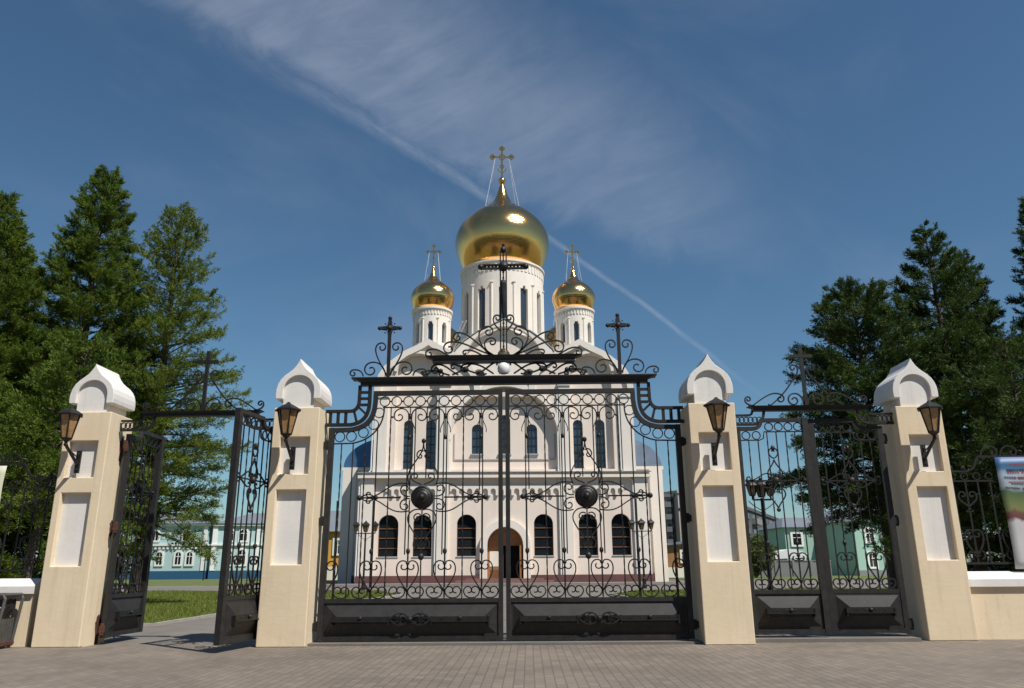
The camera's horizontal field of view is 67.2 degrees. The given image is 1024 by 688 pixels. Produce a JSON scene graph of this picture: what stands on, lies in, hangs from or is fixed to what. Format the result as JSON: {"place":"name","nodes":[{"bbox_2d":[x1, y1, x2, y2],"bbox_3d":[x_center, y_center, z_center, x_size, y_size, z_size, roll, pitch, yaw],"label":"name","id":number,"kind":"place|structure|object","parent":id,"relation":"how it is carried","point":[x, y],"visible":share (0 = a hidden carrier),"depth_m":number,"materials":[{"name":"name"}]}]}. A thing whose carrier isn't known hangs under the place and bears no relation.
{"place":"outdoors","nodes":[
{"label":"outdoors","id":0,"kind":"place"},
{"bbox_2d":[114,579,336,585],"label":"lawn","id":1,"kind":"structure","parent":0,"point":[192,582],"depth_m":69.07,"materials":[{"name":"plant"}]},
{"bbox_2d":[202,544,208,579],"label":"park lamp","id":2,"kind":"object","parent":1,"relation":"on","point":[207,546],"visible":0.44,"depth_m":83.74,"materials":[{"name":"black metal"}]},
{"bbox_2d":[122,583,330,586],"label":"lawn kerb","id":3,"kind":"structure","parent":1,"relation":"on","point":[195,586],"depth_m":51.47,"materials":[{"name":"concrete"}]},
{"bbox_2d":[260,511,340,579],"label":"ochre house","id":4,"kind":"structure","parent":0,"point":[331,540],"depth_m":79.34,"materials":[{"name":"paint"}]},
{"bbox_2d":[332,538,339,555],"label":"window","id":5,"kind":"structure","parent":4,"relation":"in","point":[338,539],"depth_m":79.15,"materials":[{"name":"white"}]},
{"bbox_2d":[101,580,906,643],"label":"forecourt asphalt","id":6,"kind":"structure","parent":0,"point":[198,631],"depth_m":24.92,"materials":[{"name":"grey asphalt"}]},
{"bbox_2d":[353,521,378,589],"bbox_3d":[-7.689,11.006,40.217,1.425,3.509,0.411,-1,-16,1],"label":"street lamp","id":7,"kind":"object","parent":6,"relation":"on","point":[356,524],"visible":0.78,"depth_m":40.48,"materials":[{"name":"black metal"}]},
{"bbox_2d":[628,518,654,587],"bbox_3d":[6.777,10.822,39.954,1.425,3.509,0.411,-1,-16,1],"label":"street lamp","id":8,"kind":"object","parent":6,"relation":"on","point":[641,523],"visible":0.86,"depth_m":40.21,"materials":[{"name":"black metal"}]},
{"bbox_2d":[967,571,1023,639],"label":"boundary wall","id":9,"kind":"structure","parent":6,"relation":"on","point":[998,601],"depth_m":11.36,"materials":[{"name":"beige paint"}]},
{"bbox_2d":[950,445,1023,564],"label":"fence panel","id":10,"kind":"object","parent":9,"relation":"on","point":[969,505],"visible":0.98,"depth_m":11.90,"materials":[{"name":"black paint"}]},
{"bbox_2d":[994,457,1023,568],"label":"banner","id":11,"kind":"object","parent":10,"relation":"attached to","point":[1010,472],"visible":1,"depth_m":11.88,"materials":[{"name":"multicoloured"}]},
{"bbox_2d":[326,581,684,587],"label":"church plaza","id":12,"kind":"structure","parent":0,"point":[504,584],"depth_m":46.11,"materials":[{"name":"grey stone"}]},
{"bbox_2d":[455,578,553,582],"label":"church steps","id":13,"kind":"structure","parent":12,"relation":"on","point":[524,580],"depth_m":47.49,"materials":[{"name":"red stone"}]},
{"bbox_2d":[0,639,1023,687],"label":"pavement","id":14,"kind":"structure","parent":0,"point":[995,663],"depth_m":8.58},
{"bbox_2d":[0,593,24,646],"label":"litter bin","id":15,"kind":"object","parent":14,"relation":"on","point":[7,609],"visible":1,"depth_m":11.09,"materials":[{"name":"metal"}]},
{"bbox_2d":[0,578,40,646],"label":"boundary wall","id":16,"kind":"structure","parent":14,"relation":"on","point":[29,588],"depth_m":11.40,"materials":[{"name":"beige paint"}]},
{"bbox_2d":[0,453,56,571],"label":"fence panel","id":17,"kind":"object","parent":16,"relation":"on","point":[25,560],"visible":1,"depth_m":11.93,"materials":[{"name":"black paint"}]},
{"bbox_2d":[0,466,6,498],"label":"banner","id":18,"kind":"object","parent":17,"relation":"attached to","point":[2,471],"visible":1,"depth_m":12.04,"materials":[{"name":"fabric"}]},
{"bbox_2d":[31,364,134,647],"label":"gate pillar","id":19,"kind":"structure","parent":14,"relation":"on","point":[70,606],"depth_m":11.65,"materials":[{"name":"beige paint"}]},
{"bbox_2d":[57,407,82,472],"bbox_3d":[-6.632,1.433,11.597,0.390,0.950,0.569,-1,-16,1],"label":"wall lantern","id":20,"kind":"object","parent":19,"relation":"attached to","point":[70,417],"depth_m":11.48,"materials":[{"name":"black paint"}]},
{"bbox_2d":[98,431,165,637],"bbox_3d":[-6.085,2.986,12.395,0.297,3.185,1.190,-1,-16,2],"label":"gate leaf","id":21,"kind":"object","parent":19,"relation":"attached to","point":[123,613],"visible":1,"depth_m":12.29,"materials":[{"name":"grey metal"}]},
{"bbox_2d":[256,359,331,647],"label":"gate pillar","id":22,"kind":"structure","parent":14,"relation":"on","point":[289,591],"depth_m":11.41,"materials":[{"name":"beige paint"}]},
{"bbox_2d":[120,351,273,431],"bbox_3d":[-4.915,0.743,12.370,2.600,1.298,0.180,-1,-16,1],"label":"gate overthrow","id":23,"kind":"object","parent":22,"relation":"attached to","point":[203,404],"visible":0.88,"depth_m":12.26,"materials":[{"name":"black paint"}]},
{"bbox_2d":[213,408,272,645],"bbox_3d":[-3.772,2.599,11.120,0.297,3.185,1.190,-4,-16,11],"label":"gate leaf","id":24,"kind":"object","parent":22,"relation":"attached to","point":[237,618],"visible":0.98,"depth_m":10.82,"materials":[{"name":"grey metal"}]},
{"bbox_2d":[275,402,300,469],"bbox_3d":[-3.296,1.346,11.383,0.390,0.950,0.569,-1,-16,1],"label":"wall lantern","id":25,"kind":"object","parent":22,"relation":"attached to","point":[287,412],"depth_m":11.27,"materials":[{"name":"black paint"}]},
{"bbox_2d":[307,635,921,646],"bbox_3d":[1.464,4.312,11.193,8.730,0.060,0.680,-1,-16,1],"label":"gate threshold","id":26,"kind":"object","parent":14,"relation":"on","point":[845,638],"visible":0.71,"depth_m":10.98,"materials":[{"name":"concrete"}]},
{"bbox_2d":[312,390,502,640],"bbox_3d":[-1.526,2.502,11.614,2.775,3.695,0.198,-1,-16,1],"label":"gate leaf","id":27,"kind":"object","parent":26,"relation":"on","point":[424,619],"visible":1,"depth_m":11.37,"materials":[{"name":"grey metal"}]},
{"bbox_2d":[678,354,755,644],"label":"gate pillar","id":28,"kind":"structure","parent":14,"relation":"on","point":[721,588],"depth_m":11.29,"materials":[{"name":"beige paint"}]},
{"bbox_2d":[325,243,683,426],"bbox_3d":[-0.136,-0.211,12.427,5.580,3.058,0.220,-1,-16,1],"label":"gate overthrow","id":29,"kind":"object","parent":28,"relation":"attached to","point":[502,355],"visible":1,"depth_m":12.22,"materials":[{"name":"black paint"}]},
{"bbox_2d":[497,362,509,374],"bbox_3d":[-0.132,0.383,12.255,0.200,0.202,0.200,-1,-16,1],"label":"globe lamp","id":30,"kind":"object","parent":29,"relation":"hanging from","point":[503,368],"visible":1,"depth_m":12.18,"materials":[{"name":"white glass"}]},
{"bbox_2d":[505,388,698,639],"bbox_3d":[1.292,2.466,11.562,2.775,3.695,0.198,-1,-16,1],"label":"gate leaf","id":31,"kind":"object","parent":28,"relation":"attached to","point":[640,617],"visible":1,"depth_m":11.31,"materials":[{"name":"grey metal"}]},
{"bbox_2d":[703,397,729,465],"bbox_3d":[2.992,1.266,11.268,0.390,0.950,0.569,-1,-16,1],"label":"wall lantern","id":32,"kind":"object","parent":28,"relation":"attached to","point":[716,407],"depth_m":11.15,"materials":[{"name":"black paint"}]},
{"bbox_2d":[736,418,831,634],"bbox_3d":[4.033,2.702,11.674,1.190,3.185,0.297,-1,-16,1],"label":"gate leaf","id":33,"kind":"object","parent":28,"relation":"attached to","point":[791,611],"visible":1,"depth_m":11.44,"materials":[{"name":"grey metal"}]},
{"bbox_2d":[735,345,893,425],"bbox_3d":[4.699,0.649,12.290,2.670,1.298,0.180,-1,-16,1],"label":"gate overthrow","id":34,"kind":"object","parent":28,"relation":"attached to","point":[806,406],"visible":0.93,"depth_m":12.15,"materials":[{"name":"black paint"}]},
{"bbox_2d":[874,359,978,640],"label":"gate pillar","id":35,"kind":"structure","parent":14,"relation":"on","point":[936,583],"depth_m":11.65,"materials":[{"name":"beige paint"}]},
{"bbox_2d":[807,418,914,633],"bbox_3d":[5.275,2.710,11.733,1.190,3.185,0.297,-1,-16,3],"label":"gate leaf","id":36,"kind":"object","parent":35,"relation":"attached to","point":[869,610],"visible":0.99,"depth_m":11.53,"materials":[{"name":"grey metal"}]},
{"bbox_2d":[917,400,942,466],"bbox_3d":[6.290,1.342,11.611,0.390,0.950,0.569,-1,-16,1],"label":"wall lantern","id":37,"kind":"object","parent":35,"relation":"attached to","point":[929,411],"depth_m":11.50,"materials":[{"name":"black paint"}]},
{"bbox_2d":[0,0,1023,561],"label":"sky","id":38,"kind":"structure","parent":0,"point":[710,167],"materials":[{"name":"blue"}]},
{"bbox_2d":[678,575,886,580],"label":"lawn","id":39,"kind":"structure","parent":0,"point":[834,577],"depth_m":69.67,"materials":[{"name":"plant"}]},
{"bbox_2d":[667,541,683,577],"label":"timber kiosk","id":40,"kind":"object","parent":39,"relation":"on","point":[670,552],"visible":0.2,"depth_m":78.20,"materials":[{"name":"brown wood"}]},
{"bbox_2d":[679,549,682,562],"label":"window","id":41,"kind":"structure","parent":40,"relation":"in","point":[681,552],"depth_m":78.21,"materials":[{"name":"white"}]},
{"bbox_2d":[750,532,777,577],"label":"round bush","id":42,"kind":"object","parent":39,"relation":"on","point":[755,555],"visible":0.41,"depth_m":71.54,"materials":[{"name":"green plant"}]},
{"bbox_2d":[669,578,876,580],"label":"lawn kerb","id":43,"kind":"structure","parent":39,"relation":"on","point":[798,580],"depth_m":55.68,"materials":[{"name":"concrete"}]},
{"bbox_2d":[755,518,815,559],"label":"green annex","id":44,"kind":"object","parent":39,"relation":"on","point":[781,534],"visible":0.23,"depth_m":86.40,"materials":[{"name":"green paint"}]},
{"bbox_2d":[790,531,803,546],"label":"window","id":45,"kind":"structure","parent":44,"relation":"in","point":[792,533],"depth_m":86.00,"materials":[{"name":"white"}]},
{"bbox_2d":[773,549,806,559],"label":"white awning","id":46,"kind":"object","parent":39,"relation":"on","point":[783,554],"visible":0.37,"depth_m":80.50,"materials":[{"name":"white"}]},
{"bbox_2d":[756,560,831,576],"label":"yard wall","id":47,"kind":"structure","parent":39,"relation":"on","point":[785,571],"depth_m":78.17,"materials":[{"name":"grey concrete"}]},
{"bbox_2d":[808,508,886,575],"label":"green house","id":48,"kind":"structure","parent":39,"relation":"on","point":[860,550],"depth_m":82.97,"materials":[{"name":"green paint"}]},
{"bbox_2d":[863,526,874,543],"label":"window","id":49,"kind":"structure","parent":48,"relation":"in","point":[867,540],"depth_m":82.92,"materials":[{"name":"white"}]},
{"bbox_2d":[866,551,878,568],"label":"window","id":50,"kind":"structure","parent":48,"relation":"in","point":[872,564],"depth_m":82.22,"materials":[{"name":"white"}]},
{"label":"ground","id":51,"kind":"structure","parent":0,"visible":0},
{"bbox_2d":[117,512,218,579],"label":"turquoise building","id":52,"kind":"structure","parent":51,"relation":"on","point":[179,563],"depth_m":93.86,"materials":[{"name":"paint"}]},
{"bbox_2d":[153,529,160,541],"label":"window","id":53,"kind":"structure","parent":52,"relation":"in","point":[155,539],"depth_m":94.54,"materials":[{"name":"white"}]},
{"bbox_2d":[154,550,163,565],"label":"window","id":54,"kind":"structure","parent":52,"relation":"in","point":[161,552],"depth_m":93.78,"materials":[{"name":"white"}]},
{"bbox_2d":[173,550,182,565],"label":"window","id":55,"kind":"structure","parent":52,"relation":"in","point":[178,555],"depth_m":93.77,"materials":[{"name":"white"}]},
{"bbox_2d":[184,550,193,565],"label":"window","id":56,"kind":"structure","parent":52,"relation":"in","point":[189,556],"depth_m":93.74,"materials":[{"name":"white"}]},
{"bbox_2d":[208,513,264,578],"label":"turquoise wing","id":57,"kind":"structure","parent":51,"relation":"on","point":[217,538],"depth_m":94.97,"materials":[{"name":"paint"}]},
{"bbox_2d":[236,548,246,565],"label":"window","id":58,"kind":"structure","parent":57,"relation":"in","point":[241,549],"depth_m":94.80,"materials":[{"name":"white"}]},
{"bbox_2d":[238,527,248,541],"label":"window","id":59,"kind":"structure","parent":57,"relation":"in","point":[242,529],"depth_m":95.45,"materials":[{"name":"white"}]},
{"bbox_2d":[337,146,668,583],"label":"cathedral","id":60,"kind":"structure","parent":51,"relation":"on","point":[485,232],"depth_m":52.22,"materials":[{"name":"white paint"}]},
{"bbox_2d":[376,515,397,557],"bbox_3d":[-7.992,12.411,49.832,1.380,2.700,0.380,0,-16,-1],"label":"window","id":61,"kind":"structure","parent":60,"relation":"in","point":[392,529],"depth_m":49.94,"materials":[{"name":"black glass"}]},
{"bbox_2d":[401,421,413,469],"bbox_3d":[-6.997,6.821,52.016,0.800,3.420,0.310,0,-16,-1],"label":"window","id":62,"kind":"structure","parent":60,"relation":"in","point":[406,430],"depth_m":52.03,"materials":[{"name":"blue glass"}]},
{"bbox_2d":[411,515,431,557],"bbox_3d":[-5.794,12.409,49.883,1.300,2.700,0.380,0,-16,-1],"label":"window","id":63,"kind":"structure","parent":60,"relation":"in","point":[426,525],"depth_m":50.05,"materials":[{"name":"black glass"}]},
{"bbox_2d":[424,421,435,469],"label":"window","id":64,"kind":"structure","parent":60,"relation":"in","point":[431,433],"depth_m":52.20,"materials":[{"name":"blue glass"}]},
{"bbox_2d":[456,515,476,556],"bbox_3d":[-2.945,12.407,49.948,1.330,2.700,0.380,0,-16,-1],"label":"window","id":65,"kind":"structure","parent":60,"relation":"in","point":[469,523],"depth_m":50.08,"materials":[{"name":"black glass"}]},
{"bbox_2d":[471,425,483,454],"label":"window","id":66,"kind":"structure","parent":60,"relation":"in","point":[475,435],"depth_m":52.30,"materials":[{"name":"blue glass"}]},
{"bbox_2d":[487,546,498,578],"bbox_3d":[-1.077,14.212,49.812,1.020,2.270,0.095,0,-16,-1],"label":"door","id":67,"kind":"structure","parent":60,"relation":"in","point":[492,550],"depth_m":49.81,"materials":[{"name":"brown wood"}]},
{"bbox_2d":[487,543,522,577],"bbox_3d":[-0.457,13.721,50.450,2.600,3.700,0.070,0,-16,-1],"label":"dark doorway","id":68,"kind":"structure","parent":60,"relation":"in","point":[514,550],"depth_m":50.31,"materials":[{"name":"black"}]},
{"bbox_2d":[503,415,510,454],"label":"window","id":69,"kind":"structure","parent":60,"relation":"in","point":[504,415],"depth_m":52.44,"materials":[{"name":"blue glass"}]},
{"bbox_2d":[519,545,522,577],"bbox_3d":[0.589,14.062,49.339,0.063,2.270,1.025,-3,-16,8],"label":"door","id":70,"kind":"structure","parent":60,"relation":"in","point":[520,546],"depth_m":49.17,"materials":[{"name":"brown wood"}]},
{"bbox_2d":[526,425,538,454],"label":"window","id":71,"kind":"structure","parent":60,"relation":"in","point":[532,435],"depth_m":52.39,"materials":[{"name":"blue glass"}]},
{"bbox_2d":[534,514,553,556],"bbox_3d":[2.054,12.403,50.063,1.330,2.700,0.380,0,-16,-1],"label":"window","id":72,"kind":"structure","parent":60,"relation":"in","point":[540,521],"depth_m":50.19,"materials":[{"name":"black glass"}]},
{"bbox_2d":[573,420,584,468],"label":"window","id":73,"kind":"structure","parent":60,"relation":"in","point":[576,424],"depth_m":52.44,"materials":[{"name":"blue glass"}]},
{"bbox_2d":[579,514,598,555],"bbox_3d":[4.941,12.400,50.127,1.300,2.700,0.380,0,-16,-1],"label":"window","id":74,"kind":"structure","parent":60,"relation":"in","point":[592,524],"depth_m":50.30,"materials":[{"name":"black glass"}]},
{"bbox_2d":[595,420,607,468],"bbox_3d":[5.999,6.811,52.314,0.800,3.420,0.310,0,-16,-1],"label":"window","id":75,"kind":"structure","parent":60,"relation":"in","point":[602,432],"depth_m":52.39,"materials":[{"name":"blue glass"}]},
{"bbox_2d":[611,514,632,555],"bbox_3d":[7.103,12.399,50.178,1.330,2.700,0.380,0,-16,-1],"label":"window","id":76,"kind":"structure","parent":60,"relation":"in","point":[616,523],"depth_m":50.27,"materials":[{"name":"black glass"}]},
{"bbox_2d":[664,494,675,545],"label":"apartment block","id":77,"kind":"structure","parent":51,"relation":"on","point":[668,518],"depth_m":167.90,"materials":[{"name":"grey concrete"}]},
{"bbox_2d":[664,490,681,545],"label":"apartment block","id":78,"kind":"structure","parent":51,"relation":"on","point":[677,517],"depth_m":167.64,"materials":[{"name":"beige concrete"}]},
{"bbox_2d":[678,507,778,539],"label":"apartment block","id":79,"kind":"structure","parent":51,"relation":"on","point":[752,521],"depth_m":154.01,"materials":[{"name":"white concrete"}]},
{"label":"lawn","id":80,"kind":"structure","parent":0,"visible":0},
{"bbox_2d":[0,190,44,577],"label":"larch tree","id":81,"kind":"object","parent":80,"relation":"on","point":[8,202],"visible":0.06,"depth_m":26.21,"materials":[{"name":"green plant"}]},
{"bbox_2d":[0,215,70,578],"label":"larch tree","id":82,"kind":"object","parent":80,"relation":"on","point":[16,286],"visible":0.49,"depth_m":22.98,"materials":[{"name":"green plant"}]},
{"bbox_2d":[0,325,163,577],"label":"larch tree","id":83,"kind":"object","parent":80,"relation":"on","point":[35,422],"visible":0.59,"depth_m":17.49,"materials":[{"name":"green plant"}]},
{"bbox_2d":[0,163,186,593],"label":"larch tree","id":84,"kind":"object","parent":80,"relation":"on","point":[82,244],"visible":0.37,"depth_m":24.57,"materials":[{"name":"green plant"}]},
{"bbox_2d":[56,202,252,592],"bbox_3d":[-11.797,1.517,25.562,6.308,13.623,6.334,8,-18,-27],"label":"larch tree","id":85,"kind":"object","parent":80,"relation":"on","point":[170,321],"visible":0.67,"depth_m":25.31,"materials":[{"name":"green plant"}]},
{"bbox_2d":[118,589,401,622],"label":"grass","id":86,"kind":"structure","parent":80,"relation":"on","point":[159,606],"depth_m":25.49,"materials":[{"name":"green plant"}]},
{"bbox_2d":[122,590,402,625],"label":"lawn kerb","id":87,"kind":"structure","parent":80,"relation":"on","point":[180,620],"depth_m":16.73,"materials":[{"name":"concrete"}]},
{"label":"lawn","id":88,"kind":"structure","parent":0,"visible":0},
{"bbox_2d":[609,588,862,596],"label":"lawn kerb","id":89,"kind":"structure","parent":88,"relation":"on","point":[663,589],"depth_m":30.53,"materials":[{"name":"concrete"}]},
{"bbox_2d":[613,587,886,596],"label":"grass","id":90,"kind":"structure","parent":88,"relation":"on","point":[661,595],"depth_m":31.29,"materials":[{"name":"green plant"}]},
{"bbox_2d":[745,477,776,589],"bbox_3d":[7.458,5.742,22.666,0.965,3.609,0.411,-1,-16,1],"label":"street lamp","id":91,"kind":"object","parent":88,"relation":"on","point":[757,489],"visible":0.7,"depth_m":22.94,"materials":[{"name":"black metal"}]},
{"bbox_2d":[769,276,993,588],"bbox_3d":[10.517,2.600,22.647,5.640,9.614,6.166,11,-20,-34],"label":"spruce tree","id":92,"kind":"object","parent":88,"relation":"on","point":[840,329],"visible":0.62,"depth_m":22.31,"materials":[{"name":"green plant"}]},
{"bbox_2d":[847,219,1023,570],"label":"spruce tree","id":93,"kind":"object","parent":88,"relation":"on","point":[951,280],"visible":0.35,"depth_m":23.91,"materials":[{"name":"green plant"}]},
{"bbox_2d":[925,247,1023,570],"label":"spruce tree","id":94,"kind":"object","parent":88,"relation":"on","point":[994,545],"visible":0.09,"depth_m":24.28,"materials":[{"name":"green plant"}]},
{"bbox_2d":[935,323,1023,537],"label":"spruce tree","id":95,"kind":"object","parent":88,"relation":"on","point":[991,383],"visible":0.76,"depth_m":20.13,"materials":[{"name":"green plant"}]},
{"bbox_2d":[1002,196,1023,448],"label":"spruce tree","id":96,"kind":"object","parent":88,"relation":"on","point":[1020,300],"visible":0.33,"depth_m":24.64,"materials":[{"name":"green plant"}]}
]}

